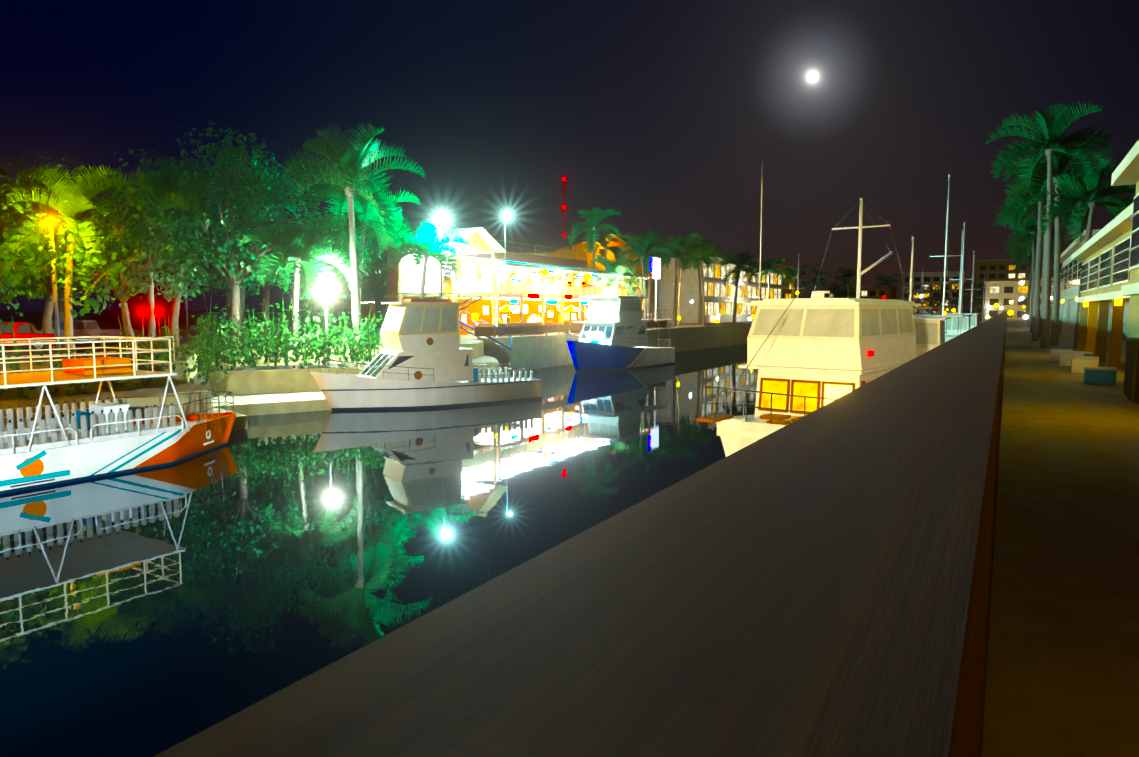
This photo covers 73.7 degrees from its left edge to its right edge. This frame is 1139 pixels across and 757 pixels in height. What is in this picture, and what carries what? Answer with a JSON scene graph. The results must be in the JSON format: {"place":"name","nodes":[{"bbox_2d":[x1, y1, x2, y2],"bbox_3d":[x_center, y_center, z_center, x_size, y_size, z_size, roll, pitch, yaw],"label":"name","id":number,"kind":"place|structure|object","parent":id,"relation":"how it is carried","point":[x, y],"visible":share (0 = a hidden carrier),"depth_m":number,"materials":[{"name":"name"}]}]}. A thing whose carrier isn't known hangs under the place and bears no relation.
{"place":"outdoors","nodes":[
{"label":"outdoors","id":0,"kind":"place"},
{"bbox_2d":[0,325,282,367],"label":"parking lot","id":1,"kind":"structure","parent":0,"point":[183,331],"depth_m":48.13,"materials":[{"name":"grey asphalt"}]},
{"bbox_2d":[0,322,60,349],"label":"red car","id":2,"kind":"object","parent":1,"relation":"on","point":[25,330],"visible":0.6,"depth_m":39.39,"materials":[{"name":"red paint"}]},
{"bbox_2d":[36,320,121,343],"bbox_3d":[-31.091,-2.917,47.884,4.920,1.570,1.910,-3,6,-32],"label":"pickup truck","id":3,"kind":"object","parent":1,"relation":"on","point":[81,328],"visible":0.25,"depth_m":47.43,"materials":[{"name":"grey paint"}]},
{"bbox_2d":[139,309,160,346],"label":"red lamps","id":4,"kind":"object","parent":1,"relation":"on","point":[142,311],"visible":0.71,"depth_m":45.33,"materials":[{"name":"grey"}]},
{"bbox_2d":[216,317,242,331],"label":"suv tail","id":5,"kind":"object","parent":1,"relation":"on","point":[223,328],"visible":0.17,"depth_m":66.56,"materials":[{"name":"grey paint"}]},
{"bbox_2d":[0,355,498,428],"bbox_3d":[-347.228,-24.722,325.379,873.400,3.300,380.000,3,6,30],"label":"seawall","id":6,"kind":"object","parent":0,"point":[245,380],"depth_m":39.20,"materials":[{"name":"yellow concrete"}]},
{"bbox_2d":[0,294,388,400],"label":"seawall shrubs","id":7,"kind":"object","parent":6,"relation":"on","point":[215,343],"visible":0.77,"depth_m":41.52,"materials":[{"name":"green plant"}]},
{"bbox_2d":[0,119,391,350],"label":"bank trees","id":8,"kind":"object","parent":6,"relation":"on","point":[226,251],"visible":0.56,"depth_m":42.05,"materials":[{"name":"green plant"}]},
{"bbox_2d":[42,212,508,364],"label":"lamp posts","id":9,"kind":"object","parent":6,"relation":"on","point":[441,219],"visible":0.71,"depth_m":43.38,"materials":[{"name":"grey metal"}]},
{"bbox_2d":[46,219,54,224],"bbox_3d":[-23.807,-7.227,34.831,0.314,0.340,0.314,1,5,7],"label":"street lamp","id":10,"kind":"object","parent":9,"relation":"on","point":[50,221],"visible":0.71,"depth_m":34.73,"materials":[{"name":"yellow"}]},
{"bbox_2d":[336,302,380,339],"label":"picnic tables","id":11,"kind":"object","parent":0,"point":[365,310],"visible":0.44,"depth_m":57.48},
{"bbox_2d":[0,312,752,399],"bbox_3d":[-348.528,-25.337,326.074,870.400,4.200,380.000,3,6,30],"label":"quay with seawall","id":12,"kind":"structure","parent":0,"point":[545,350],"depth_m":67.03,"materials":[{"name":"grey concrete"}]},
{"bbox_2d":[0,336,174,360],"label":"railing","id":13,"kind":"object","parent":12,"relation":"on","point":[74,353],"visible":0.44,"depth_m":29.30,"materials":[{"name":"beige paint"}]},
{"bbox_2d":[0,121,471,353],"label":"palms","id":14,"kind":"structure","parent":12,"relation":"on","point":[348,163],"depth_m":42.73,"materials":[{"name":"green plant"}]},
{"bbox_2d":[0,174,495,335],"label":"backdrop trees","id":15,"kind":"object","parent":12,"relation":"on","point":[372,285],"visible":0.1,"depth_m":66.77,"materials":[{"name":"green plant"}]},
{"bbox_2d":[384,227,666,349],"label":"waterfront restaurant","id":16,"kind":"structure","parent":12,"relation":"on","point":[518,294],"depth_m":67.00,"materials":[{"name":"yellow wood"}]},
{"bbox_2d":[496,234,798,322],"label":"buildings","id":17,"kind":"structure","parent":12,"relation":"on","point":[719,297],"depth_m":123.48,"materials":[{"name":"orange paint"}]},
{"bbox_2d":[678,281,1027,322],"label":"distant lights","id":18,"kind":"object","parent":17,"relation":"attached to","point":[1010,312],"visible":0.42,"depth_m":139.62},
{"bbox_2d":[337,277,985,314],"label":"trees","id":19,"kind":"object","parent":12,"relation":"on","point":[937,301],"visible":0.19,"depth_m":238.83,"materials":[{"name":"green plant"}]},
{"bbox_2d":[567,207,899,326],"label":"palms","id":20,"kind":"object","parent":12,"relation":"on","point":[678,249],"visible":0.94,"depth_m":96.09,"materials":[{"name":"green plant"}]},
{"bbox_2d":[0,310,978,756],"bbox_3d":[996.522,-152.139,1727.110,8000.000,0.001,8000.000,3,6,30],"label":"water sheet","id":21,"kind":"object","parent":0,"point":[152,612],"depth_m":16.93,"materials":[{"name":"black liquid"}]},
{"bbox_2d":[0,336,235,494],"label":"boat","id":22,"kind":"object","parent":21,"relation":"on","point":[100,438],"visible":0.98,"depth_m":23.58,"materials":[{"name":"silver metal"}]},
{"bbox_2d":[211,349,377,430],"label":"platform","id":23,"kind":"structure","parent":21,"relation":"on","point":[245,406],"depth_m":37.11,"materials":[{"name":"yellow concrete"}]},
{"bbox_2d":[308,224,541,410],"bbox_3d":[-7.617,-2.936,40.177,12.315,10.406,4.000,-4,6,-34],"label":"dive boat","id":24,"kind":"object","parent":21,"relation":"on","point":[422,359],"visible":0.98,"depth_m":38.90,"materials":[{"name":"white"}]},
{"bbox_2d":[565,295,674,370],"bbox_3d":[3.802,-3.625,66.061,4.800,7.085,14.117,4,6,36],"label":"boat","id":25,"kind":"object","parent":21,"relation":"on","point":[613,335],"visible":0.9,"depth_m":64.26,"materials":[{"name":"white paint"}]},
{"bbox_2d":[696,159,920,456],"bbox_3d":[7.451,-1.075,21.960,4.727,10.400,14.000,4,7,39],"label":"trawler yacht","id":26,"kind":"object","parent":21,"relation":"on","point":[815,351],"visible":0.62,"depth_m":20.89,"materials":[{"name":"white paint"}]},
{"bbox_2d":[914,317,949,356],"bbox_3d":[15.410,-0.006,34.274,3.500,5.440,10.500,3,6,30],"label":"cruiser","id":27,"kind":"object","parent":21,"relation":"on","point":[930,333],"visible":0.04,"depth_m":33.11,"materials":[{"name":"white paint"}]},
{"bbox_2d":[914,315,965,341],"bbox_3d":[22.551,-1.165,46.840,3.800,5.470,11.500,3,6,30],"label":"boat","id":28,"kind":"object","parent":21,"relation":"on","point":[948,337],"visible":0.02,"depth_m":45.57,"materials":[{"name":"white paint"}]},
{"bbox_2d":[794,173,984,334],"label":"sailboat masts","id":29,"kind":"object","parent":28,"relation":"on","point":[960,279],"visible":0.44,"depth_m":50.15,"materials":[{"name":"white metal"}]},
{"bbox_2d":[937,314,972,334],"bbox_3d":[29.616,-2.231,58.880,3.400,5.410,10.000,3,6,30],"label":"boat","id":30,"kind":"object","parent":21,"relation":"on","point":[952,326],"depth_m":57.91,"materials":[{"name":"white paint"}]},
{"bbox_2d":[946,313,979,328],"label":"cruiser","id":31,"kind":"object","parent":21,"relation":"on","point":[974,320],"visible":0.02,"depth_m":70.57,"materials":[{"name":"white paint"}]},
{"bbox_2d":[0,0,1138,309],"label":"sky","id":32,"kind":"structure","parent":0,"point":[666,115],"materials":[{"name":"black"}]},
{"bbox_2d":[545,177,597,236],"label":"radio tower","id":33,"kind":"structure","parent":0,"point":[563,178],"depth_m":195.48,"materials":[{"name":"red metal"}]},
{"bbox_2d":[167,310,983,323],"bbox_3d":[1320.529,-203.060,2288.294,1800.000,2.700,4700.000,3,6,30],"label":"ground bank","id":34,"kind":"structure","parent":0,"point":[973,311],"depth_m":938.27,"materials":[{"name":"grey"}]},
{"bbox_2d":[825,259,1041,321],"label":"buildings","id":35,"kind":"structure","parent":34,"relation":"on","point":[1003,286],"depth_m":269.78,"materials":[{"name":"white paint"}]},
{"bbox_2d":[807,71,817,81],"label":"moon","id":36,"kind":"object","parent":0,"point":[812,76],"visible":1,"depth_m":2660.61,"materials":[{"name":"white"}]},
{"bbox_2d":[982,319,1138,756],"bbox_3d":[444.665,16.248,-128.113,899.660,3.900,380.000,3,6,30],"label":"walkway","id":37,"kind":"structure","parent":0,"point":[1062,676],"depth_m":7.80,"materials":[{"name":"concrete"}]},
{"bbox_2d":[154,311,1007,756],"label":"parapet wall","id":38,"kind":"structure","parent":37,"relation":"on","point":[816,583],"depth_m":0.54,"materials":[{"name":"grey concrete"}]},
{"bbox_2d":[985,100,1135,348],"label":"palms","id":39,"kind":"structure","parent":37,"relation":"on","point":[1049,185],"depth_m":51.03,"materials":[{"name":"green plant"}]},
{"bbox_2d":[1050,139,1138,403],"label":"bank buildings","id":40,"kind":"structure","parent":37,"relation":"on","point":[1108,255],"depth_m":33.13,"materials":[{"name":"yellow paint"}]},
{"bbox_2d":[1061,297,1121,306],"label":"lights","id":41,"kind":"object","parent":40,"relation":"attached to","point":[1116,302],"visible":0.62,"depth_m":29.21}
]}

